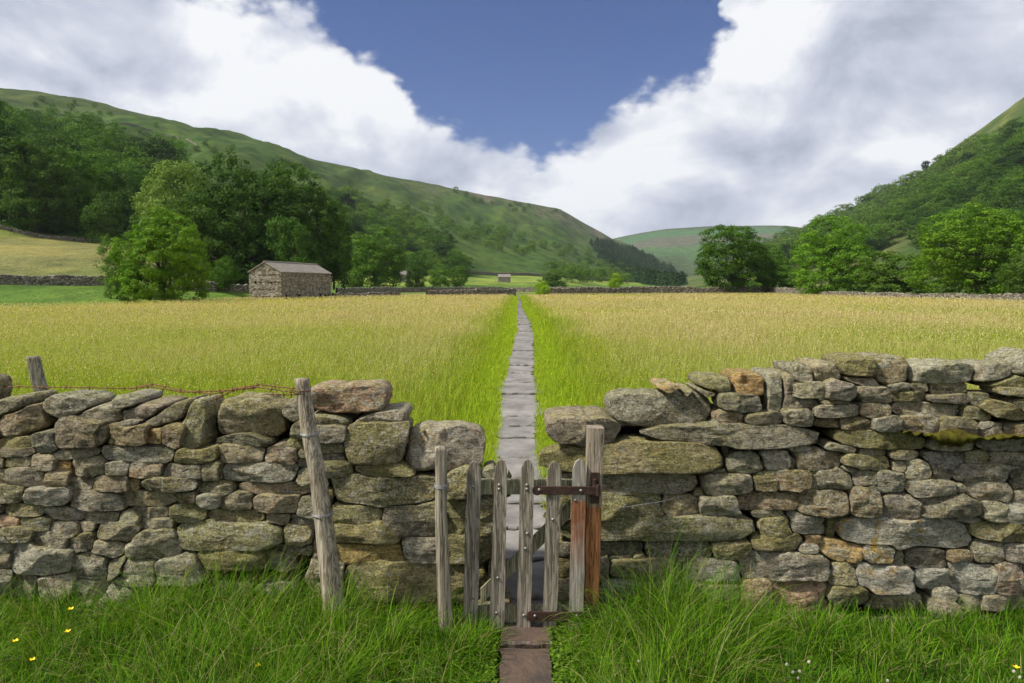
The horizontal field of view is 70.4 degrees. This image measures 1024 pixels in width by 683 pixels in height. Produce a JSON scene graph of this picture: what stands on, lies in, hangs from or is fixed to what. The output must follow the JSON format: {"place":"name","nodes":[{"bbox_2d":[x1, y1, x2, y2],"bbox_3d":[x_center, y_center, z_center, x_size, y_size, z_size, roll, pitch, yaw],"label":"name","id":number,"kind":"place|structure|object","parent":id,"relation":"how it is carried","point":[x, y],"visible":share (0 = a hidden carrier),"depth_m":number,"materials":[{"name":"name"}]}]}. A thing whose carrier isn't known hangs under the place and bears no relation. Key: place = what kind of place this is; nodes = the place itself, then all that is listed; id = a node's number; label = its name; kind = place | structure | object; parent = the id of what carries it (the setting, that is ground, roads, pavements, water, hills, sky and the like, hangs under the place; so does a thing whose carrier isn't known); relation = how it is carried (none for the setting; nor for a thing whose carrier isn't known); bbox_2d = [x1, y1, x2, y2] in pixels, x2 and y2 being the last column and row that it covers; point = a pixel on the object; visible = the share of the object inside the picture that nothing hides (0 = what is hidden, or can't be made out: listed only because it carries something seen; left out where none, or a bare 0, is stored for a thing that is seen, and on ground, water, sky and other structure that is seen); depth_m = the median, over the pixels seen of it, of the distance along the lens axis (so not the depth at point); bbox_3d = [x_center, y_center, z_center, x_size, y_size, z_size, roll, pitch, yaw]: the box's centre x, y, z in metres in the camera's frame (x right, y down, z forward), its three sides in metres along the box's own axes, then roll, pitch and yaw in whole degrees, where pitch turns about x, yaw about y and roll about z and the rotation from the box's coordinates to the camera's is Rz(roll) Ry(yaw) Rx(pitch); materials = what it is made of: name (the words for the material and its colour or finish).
{"place":"outdoors","nodes":[
{"label":"outdoors","id":0,"kind":"place"},
{"bbox_2d":[0,88,692,306],"bbox_3d":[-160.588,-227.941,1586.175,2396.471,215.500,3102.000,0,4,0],"label":"hill","id":1,"kind":"structure","parent":0,"point":[23,254],"depth_m":607.67,"materials":[{"name":"plant"}]},
{"bbox_2d":[0,106,32,133],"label":"hillside tree","id":2,"kind":"object","parent":1,"relation":"on","point":[19,125],"visible":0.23,"depth_m":253.78,"materials":[{"name":"green plant"}]},
{"bbox_2d":[0,99,36,220],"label":"tree","id":3,"kind":"object","parent":1,"relation":"on","point":[6,127],"visible":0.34,"depth_m":156.57,"materials":[{"name":"green plant"}]},
{"bbox_2d":[5,110,54,135],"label":"hillside tree","id":4,"kind":"object","parent":1,"relation":"on","point":[38,122],"visible":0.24,"depth_m":289.22,"materials":[{"name":"green plant"}]},
{"bbox_2d":[0,136,81,232],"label":"tree","id":5,"kind":"object","parent":1,"relation":"on","point":[33,195],"visible":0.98,"depth_m":153.72,"materials":[{"name":"green plant"}]},
{"bbox_2d":[31,105,69,129],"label":"hillside tree","id":6,"kind":"object","parent":1,"relation":"on","point":[48,117],"visible":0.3,"depth_m":403.43,"materials":[{"name":"green plant"}]},
{"bbox_2d":[13,126,97,186],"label":"hillside tree","id":7,"kind":"object","parent":1,"relation":"on","point":[60,138],"visible":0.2,"depth_m":208.61,"materials":[{"name":"green plant"}]},
{"bbox_2d":[0,274,119,285],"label":"field wall","id":8,"kind":"structure","parent":1,"relation":"on","point":[57,280],"depth_m":78.97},
{"bbox_2d":[0,224,123,242],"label":"field wall","id":9,"kind":"structure","parent":1,"relation":"on","point":[11,229],"depth_m":152.76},
{"bbox_2d":[32,146,120,234],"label":"tree","id":10,"kind":"object","parent":1,"relation":"on","point":[86,168],"visible":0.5,"depth_m":165.25,"materials":[{"name":"green plant"}]},
{"bbox_2d":[52,110,110,145],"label":"hillside tree","id":11,"kind":"object","parent":1,"relation":"on","point":[91,122],"visible":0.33,"depth_m":281.76,"materials":[{"name":"green plant"}]},
{"bbox_2d":[54,122,117,161],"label":"hillside tree","id":12,"kind":"object","parent":1,"relation":"on","point":[92,142],"visible":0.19,"depth_m":231.74,"materials":[{"name":"green plant"}]},
{"bbox_2d":[79,191,129,242],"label":"tree","id":13,"kind":"object","parent":1,"relation":"on","point":[109,220],"visible":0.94,"depth_m":152.30,"materials":[{"name":"green plant"}]},
{"bbox_2d":[92,233,129,298],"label":"shrub","id":14,"kind":"object","parent":1,"relation":"on","point":[101,251],"visible":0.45,"depth_m":70.03,"materials":[{"name":"green plant"}]},
{"bbox_2d":[88,120,136,142],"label":"hillside tree","id":15,"kind":"object","parent":1,"relation":"on","point":[113,125],"visible":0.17,"depth_m":322.18,"materials":[{"name":"green plant"}]},
{"bbox_2d":[90,127,142,164],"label":"hillside tree","id":16,"kind":"object","parent":1,"relation":"on","point":[125,142],"visible":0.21,"depth_m":244.13,"materials":[{"name":"green plant"}]},
{"bbox_2d":[86,155,155,231],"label":"tree","id":17,"kind":"object","parent":1,"relation":"on","point":[134,176],"visible":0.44,"depth_m":175.21,"materials":[{"name":"green plant"}]},
{"bbox_2d":[56,113,199,149],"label":"field wall","id":18,"kind":"structure","parent":1,"relation":"on","point":[135,125],"depth_m":556.78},
{"bbox_2d":[99,144,157,188],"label":"hillside tree","id":19,"kind":"object","parent":1,"relation":"on","point":[123,154],"visible":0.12,"depth_m":223.04,"materials":[{"name":"green plant"}]},
{"bbox_2d":[107,157,157,218],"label":"hillside tree","id":20,"kind":"object","parent":1,"relation":"on","point":[133,161],"visible":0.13,"depth_m":200.31,"materials":[{"name":"green plant"}]},
{"bbox_2d":[128,192,170,236],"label":"tree","id":21,"kind":"object","parent":1,"relation":"on","point":[134,221],"visible":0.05,"depth_m":160.70,"materials":[{"name":"green plant"}]},
{"bbox_2d":[125,156,189,200],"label":"hillside tree","id":22,"kind":"object","parent":1,"relation":"on","point":[155,160],"visible":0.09,"depth_m":215.70,"materials":[{"name":"green plant"}]},
{"bbox_2d":[136,135,190,187],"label":"hillside tree","id":23,"kind":"object","parent":1,"relation":"on","point":[159,152],"visible":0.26,"depth_m":264.16,"materials":[{"name":"green plant"}]},
{"bbox_2d":[143,130,192,161],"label":"hillside tree","id":24,"kind":"object","parent":1,"relation":"on","point":[181,144],"visible":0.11,"depth_m":328.55,"materials":[{"name":"green plant"}]},
{"bbox_2d":[129,159,237,264],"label":"tree","id":25,"kind":"object","parent":1,"relation":"on","point":[163,196],"visible":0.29,"depth_m":122.41,"materials":[{"name":"green plant"}]},
{"bbox_2d":[168,281,248,292],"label":"field wall","id":26,"kind":"structure","parent":1,"relation":"on","point":[239,288],"depth_m":100.32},
{"bbox_2d":[169,189,256,283],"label":"tree","id":27,"kind":"object","parent":1,"relation":"on","point":[217,226],"visible":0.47,"depth_m":109.30,"materials":[{"name":"green plant"}]},
{"bbox_2d":[208,255,241,291],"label":"shrub","id":28,"kind":"object","parent":1,"relation":"on","point":[224,279],"visible":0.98,"depth_m":98.83,"materials":[{"name":"green plant"}]},
{"bbox_2d":[164,148,308,283],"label":"tree","id":29,"kind":"object","parent":1,"relation":"on","point":[247,191],"visible":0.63,"depth_m":112.06,"materials":[{"name":"green plant"}]},
{"bbox_2d":[228,156,316,269],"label":"tree","id":30,"kind":"object","parent":1,"relation":"on","point":[264,172],"visible":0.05,"depth_m":126.28,"materials":[{"name":"green plant"}]},
{"bbox_2d":[264,213,323,266],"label":"tree","id":31,"kind":"object","parent":1,"relation":"on","point":[288,225],"visible":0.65,"depth_m":107.96,"materials":[{"name":"green plant"}]},
{"bbox_2d":[241,161,351,286],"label":"tree","id":32,"kind":"object","parent":1,"relation":"on","point":[308,194],"visible":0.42,"depth_m":119.48,"materials":[{"name":"green plant"}]},
{"bbox_2d":[310,199,354,289],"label":"tree","id":33,"kind":"object","parent":1,"relation":"on","point":[345,256],"visible":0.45,"depth_m":126.08,"materials":[{"name":"green plant"}]},
{"bbox_2d":[322,185,343,206],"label":"hillside tree","id":34,"kind":"object","parent":1,"relation":"on","point":[331,192],"visible":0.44,"depth_m":490.69,"materials":[{"name":"green plant"}]},
{"bbox_2d":[336,193,358,212],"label":"hillside tree","id":35,"kind":"object","parent":1,"relation":"on","point":[347,199],"visible":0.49,"depth_m":518.67,"materials":[{"name":"green plant"}]},
{"bbox_2d":[346,268,364,287],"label":"shrub","id":36,"kind":"object","parent":1,"relation":"on","point":[355,282],"visible":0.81,"depth_m":183.47,"materials":[{"name":"green plant"}]},
{"bbox_2d":[359,208,382,225],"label":"hillside tree","id":37,"kind":"object","parent":1,"relation":"on","point":[371,214],"visible":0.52,"depth_m":472.70,"materials":[{"name":"green plant"}]},
{"bbox_2d":[342,226,410,287],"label":"tree","id":38,"kind":"object","parent":1,"relation":"on","point":[376,268],"visible":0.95,"depth_m":186.56,"materials":[{"name":"green plant"}]},
{"bbox_2d":[362,223,392,245],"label":"hillside tree","id":39,"kind":"object","parent":1,"relation":"on","point":[377,228],"visible":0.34,"depth_m":389.80,"materials":[{"name":"green plant"}]},
{"bbox_2d":[379,222,407,244],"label":"hillside tree","id":40,"kind":"object","parent":1,"relation":"on","point":[400,228],"visible":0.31,"depth_m":408.90,"materials":[{"name":"green plant"}]},
{"bbox_2d":[389,235,421,252],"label":"hillside tree","id":41,"kind":"object","parent":1,"relation":"on","point":[406,238],"visible":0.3,"depth_m":395.50,"materials":[{"name":"green plant"}]},
{"bbox_2d":[404,255,428,287],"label":"tree","id":42,"kind":"object","parent":1,"relation":"on","point":[416,271],"visible":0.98,"depth_m":198.41,"materials":[{"name":"green plant"}]},
{"bbox_2d":[406,250,433,275],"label":"hillside tree","id":43,"kind":"object","parent":1,"relation":"on","point":[427,266],"visible":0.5,"depth_m":317.57,"materials":[{"name":"green plant"}]},
{"bbox_2d":[411,221,435,236],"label":"hillside tree","id":44,"kind":"object","parent":1,"relation":"on","point":[425,230],"visible":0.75,"depth_m":498.67,"materials":[{"name":"green plant"}]},
{"bbox_2d":[427,262,451,286],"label":"tree","id":45,"kind":"object","parent":1,"relation":"on","point":[437,280],"visible":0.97,"depth_m":208.13,"materials":[{"name":"green plant"}]},
{"bbox_2d":[425,240,456,264],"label":"hillside tree","id":46,"kind":"object","parent":1,"relation":"on","point":[441,247],"visible":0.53,"depth_m":390.46,"materials":[{"name":"green plant"}]},
{"bbox_2d":[445,249,470,274],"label":"hillside tree","id":47,"kind":"object","parent":1,"relation":"on","point":[451,260],"visible":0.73,"depth_m":382.58,"materials":[{"name":"green plant"}]},
{"bbox_2d":[449,265,468,286],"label":"tree","id":48,"kind":"object","parent":1,"relation":"on","point":[464,279],"visible":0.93,"depth_m":213.63,"materials":[{"name":"green plant"}]},
{"bbox_2d":[335,286,681,293],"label":"field wall","id":49,"kind":"structure","parent":1,"relation":"on","point":[382,289],"depth_m":187.69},
{"bbox_2d":[32,95,1023,283],"bbox_3d":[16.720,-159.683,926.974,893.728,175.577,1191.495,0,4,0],"label":"distant woodland","id":50,"kind":"object","parent":1,"relation":"on","point":[869,204],"visible":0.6,"depth_m":603.92,"materials":[{"name":"green plant"}]},
{"bbox_2d":[426,270,629,281],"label":"field wall","id":51,"kind":"structure","parent":1,"relation":"on","point":[496,273],"depth_m":447.41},
{"bbox_2d":[589,237,688,285],"bbox_3d":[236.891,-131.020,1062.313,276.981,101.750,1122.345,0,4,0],"label":"conifer woodland","id":52,"kind":"object","parent":1,"relation":"on","point":[656,273],"visible":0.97,"depth_m":1058.52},
{"bbox_2d":[0,292,1023,682],"bbox_3d":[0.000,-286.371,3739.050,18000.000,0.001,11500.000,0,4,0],"label":"ground","id":53,"kind":"structure","parent":0,"point":[518,294],"depth_m":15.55,"materials":[{"name":"plant"}]},
{"bbox_2d":[106,205,213,303],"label":"tree","id":54,"kind":"object","parent":53,"relation":"on","point":[162,242],"visible":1,"depth_m":67.00,"materials":[{"name":"green plant"}]},
{"bbox_2d":[0,373,511,619],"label":"dry stone wall","id":55,"kind":"structure","parent":53,"relation":"on","point":[96,481],"depth_m":3.79,"materials":[{"name":"stone"}]},
{"bbox_2d":[26,356,48,391],"bbox_3d":[-2.802,0.459,4.408,0.256,0.749,0.094,0,4,0],"label":"split post","id":56,"kind":"object","parent":55,"relation":"on","point":[36,371],"visible":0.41,"depth_m":4.36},
{"bbox_2d":[247,261,331,299],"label":"stone barn","id":57,"kind":"structure","parent":53,"relation":"on","point":[274,279],"depth_m":85.85,"materials":[{"name":"stone"}]},
{"bbox_2d":[331,291,400,297],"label":"field wall","id":58,"kind":"structure","parent":53,"relation":"on","point":[370,293],"depth_m":102.75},
{"bbox_2d":[434,446,454,632],"bbox_3d":[-0.325,0.979,3.546,0.106,0.949,0.071,0,4,0],"label":"log post","id":59,"kind":"object","parent":53,"relation":"on","point":[441,486],"visible":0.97,"depth_m":3.52,"materials":[{"name":"wood"}]},
{"bbox_2d":[426,288,515,296],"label":"field wall","id":60,"kind":"structure","parent":53,"relation":"on","point":[494,292],"depth_m":114.41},
{"bbox_2d":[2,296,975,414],"bbox_3d":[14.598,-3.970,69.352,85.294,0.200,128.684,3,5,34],"label":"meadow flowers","id":61,"kind":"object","parent":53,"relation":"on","point":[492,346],"visible":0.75,"depth_m":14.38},
{"bbox_2d":[0,522,1023,682],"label":"roadside grass","id":62,"kind":"structure","parent":53,"relation":"on","point":[166,640],"depth_m":3.32,"materials":[{"name":"plant"}]},
{"bbox_2d":[294,378,344,611],"bbox_3d":[-0.946,0.742,3.574,0.287,1.120,0.123,3,5,31],"label":"log post","id":63,"kind":"object","parent":62,"relation":"on","point":[322,513],"visible":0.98,"depth_m":3.53,"materials":[{"name":"wood"}]},
{"bbox_2d":[6,382,310,400],"bbox_3d":[-2.333,0.258,4.024,2.830,0.159,0.249,1,5,15],"label":"barbed wire","id":64,"kind":"object","parent":63,"relation":"attached to","point":[219,390],"visible":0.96,"depth_m":3.79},
{"bbox_2d":[498,648,553,682],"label":"step stone","id":65,"kind":"object","parent":53,"relation":"on","point":[519,665],"visible":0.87,"depth_m":3.29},
{"bbox_2d":[499,600,552,648],"bbox_3d":[0.069,1.469,3.719,0.275,0.093,0.480,0,4,0],"label":"step stone","id":66,"kind":"object","parent":53,"relation":"on","point":[533,636],"visible":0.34,"depth_m":3.54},
{"bbox_2d":[534,281,550,295],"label":"bush","id":67,"kind":"object","parent":53,"relation":"on","point":[542,286],"visible":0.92,"depth_m":111.26,"materials":[{"name":"green plant"}]},
{"bbox_2d":[536,272,566,286],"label":"tree","id":68,"kind":"object","parent":53,"relation":"on","point":[553,278],"visible":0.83,"depth_m":227.46,"materials":[{"name":"green plant"}]},
{"bbox_2d":[583,425,603,631],"bbox_3d":[0.408,0.976,3.638,0.093,1.111,0.102,0,4,0],"label":"gate post","id":69,"kind":"object","parent":53,"relation":"on","point":[594,464],"visible":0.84,"depth_m":3.61,"materials":[{"name":"brown wood"}]},
{"bbox_2d":[463,459,599,631],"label":"picket gate","id":70,"kind":"structure","parent":69,"relation":"attached to","point":[526,486],"depth_m":3.60,"materials":[{"name":"grey wood"}]},
{"bbox_2d":[606,272,623,287],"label":"tree","id":71,"kind":"object","parent":53,"relation":"on","point":[616,278],"visible":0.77,"depth_m":148.94,"materials":[{"name":"green plant"}]},
{"bbox_2d":[693,224,774,292],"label":"tree","id":72,"kind":"object","parent":53,"relation":"on","point":[732,274],"visible":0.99,"depth_m":138.38,"materials":[{"name":"green plant"}]},
{"bbox_2d":[750,242,793,287],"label":"tree","id":73,"kind":"object","parent":53,"relation":"on","point":[773,261],"visible":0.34,"depth_m":142.93,"materials":[{"name":"green plant"}]},
{"bbox_2d":[538,347,1023,625],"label":"dry stone wall","id":74,"kind":"structure","parent":53,"relation":"on","point":[844,478],"depth_m":3.79,"materials":[{"name":"stone"}]},
{"bbox_2d":[547,286,1023,302],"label":"field wall","id":75,"kind":"structure","parent":53,"relation":"on","point":[665,289],"depth_m":127.80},
{"bbox_2d":[771,264,807,288],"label":"bush","id":76,"kind":"object","parent":53,"relation":"on","point":[783,274],"visible":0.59,"depth_m":139.09,"materials":[{"name":"green plant"}]},
{"bbox_2d":[788,213,878,294],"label":"tree","id":77,"kind":"object","parent":53,"relation":"on","point":[829,264],"visible":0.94,"depth_m":115.50,"materials":[{"name":"green plant"}]},
{"bbox_2d":[847,268,885,292],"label":"bush","id":78,"kind":"object","parent":53,"relation":"on","point":[859,289],"visible":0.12,"depth_m":120.42,"materials":[{"name":"green plant"}]},
{"bbox_2d":[852,250,939,293],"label":"tree","id":79,"kind":"object","parent":53,"relation":"on","point":[887,275],"visible":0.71,"depth_m":102.17,"materials":[{"name":"green plant"}]},
{"bbox_2d":[900,201,1023,294],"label":"tree","id":80,"kind":"object","parent":53,"relation":"on","point":[962,263],"visible":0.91,"depth_m":85.89,"materials":[{"name":"green plant"}]},
{"bbox_2d":[993,252,1023,293],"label":"tree","id":81,"kind":"object","parent":53,"relation":"on","point":[1016,281],"visible":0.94,"depth_m":79.89,"materials":[{"name":"green plant"}]},
{"bbox_2d":[0,0,1023,238],"label":"sky","id":82,"kind":"structure","parent":0,"point":[620,117],"materials":[{"name":"white"}]},
{"bbox_2d":[491,297,546,600],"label":"path","id":83,"kind":"structure","parent":0,"point":[517,441],"depth_m":8.29,"materials":[{"name":"stone"}]},
{"bbox_2d":[614,225,799,274],"bbox_3d":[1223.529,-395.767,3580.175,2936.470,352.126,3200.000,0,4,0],"label":"hill","id":84,"kind":"structure","parent":0,"point":[679,248],"depth_m":2950.34,"materials":[{"name":"plant"}]},
{"bbox_2d":[679,97,1023,293],"bbox_3d":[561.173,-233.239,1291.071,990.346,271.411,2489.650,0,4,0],"label":"hill","id":85,"kind":"structure","parent":0,"point":[901,246],"depth_m":460.99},
{"bbox_2d":[857,238,888,258],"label":"hillside tree","id":86,"kind":"object","parent":85,"relation":"on","point":[877,245],"visible":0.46,"depth_m":370.38,"materials":[{"name":"green plant"}]},
{"bbox_2d":[862,223,897,247],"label":"hillside tree","id":87,"kind":"object","parent":85,"relation":"on","point":[884,231],"visible":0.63,"depth_m":384.95,"materials":[{"name":"green plant"}]},
{"bbox_2d":[873,206,911,230],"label":"hillside tree","id":88,"kind":"object","parent":85,"relation":"on","point":[891,215],"visible":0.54,"depth_m":432.95,"materials":[{"name":"green plant"}]},
{"bbox_2d":[892,196,931,221],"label":"hillside tree","id":89,"kind":"object","parent":85,"relation":"on","point":[908,205],"visible":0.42,"depth_m":434.27,"materials":[{"name":"green plant"}]},
{"bbox_2d":[899,205,934,230],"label":"hillside tree","id":90,"kind":"object","parent":85,"relation":"on","point":[908,218],"visible":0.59,"depth_m":399.81,"materials":[{"name":"green plant"}]},
{"bbox_2d":[911,195,939,212],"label":"hillside tree","id":91,"kind":"object","parent":85,"relation":"on","point":[922,203],"visible":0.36,"depth_m":427.49,"materials":[{"name":"green plant"}]},
{"bbox_2d":[904,217,950,249],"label":"hillside tree","id":92,"kind":"object","parent":85,"relation":"on","point":[914,237],"visible":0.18,"depth_m":325.65,"materials":[{"name":"green plant"}]},
{"bbox_2d":[928,179,966,207],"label":"hillside tree","id":93,"kind":"object","parent":85,"relation":"on","point":[950,183],"visible":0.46,"depth_m":411.04,"materials":[{"name":"green plant"}]},
{"bbox_2d":[935,175,968,198],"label":"hillside tree","id":94,"kind":"object","parent":85,"relation":"on","point":[941,183],"visible":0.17,"depth_m":424.70,"materials":[{"name":"green plant"}]},
{"bbox_2d":[952,151,977,171],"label":"hillside tree","id":95,"kind":"object","parent":85,"relation":"on","point":[967,154],"visible":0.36,"depth_m":592.08,"materials":[{"name":"green plant"}]},
{"bbox_2d":[945,176,988,207],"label":"hillside tree","id":96,"kind":"object","parent":85,"relation":"on","point":[973,185],"visible":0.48,"depth_m":378.02,"materials":[{"name":"green plant"}]},
{"bbox_2d":[955,158,981,178],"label":"hillside tree","id":97,"kind":"object","parent":85,"relation":"on","point":[968,167],"visible":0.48,"depth_m":448.95,"materials":[{"name":"green plant"}]},
{"bbox_2d":[971,132,996,152],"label":"hillside tree","id":98,"kind":"object","parent":85,"relation":"on","point":[984,140],"visible":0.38,"depth_m":582.67,"materials":[{"name":"green plant"}]},
{"bbox_2d":[974,178,1012,204],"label":"hillside tree","id":99,"kind":"object","parent":85,"relation":"on","point":[980,190],"visible":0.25,"depth_m":350.30,"materials":[{"name":"green plant"}]},
{"bbox_2d":[979,142,1016,177],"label":"hillside tree","id":100,"kind":"object","parent":85,"relation":"on","point":[988,158],"visible":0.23,"depth_m":400.80,"materials":[{"name":"green plant"}]},
{"bbox_2d":[985,182,1023,210],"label":"hillside tree","id":101,"kind":"object","parent":85,"relation":"on","point":[1005,202],"visible":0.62,"depth_m":305.04,"materials":[{"name":"green plant"}]},
{"bbox_2d":[991,140,1023,174],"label":"hillside tree","id":102,"kind":"object","parent":85,"relation":"on","point":[1003,156],"visible":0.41,"depth_m":383.32,"materials":[{"name":"green plant"}]},
{"bbox_2d":[994,169,1023,202],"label":"hillside tree","id":103,"kind":"object","parent":85,"relation":"on","point":[1008,179],"visible":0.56,"depth_m":335.68,"materials":[{"name":"green plant"}]},
{"bbox_2d":[996,116,1023,143],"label":"hillside tree","id":104,"kind":"object","parent":85,"relation":"on","point":[1013,123],"visible":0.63,"depth_m":492.33,"materials":[{"name":"green plant"}]},
{"bbox_2d":[998,150,1023,175],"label":"hillside tree","id":105,"kind":"object","parent":85,"relation":"on","point":[1019,158],"visible":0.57,"depth_m":364.84,"materials":[{"name":"green plant"}]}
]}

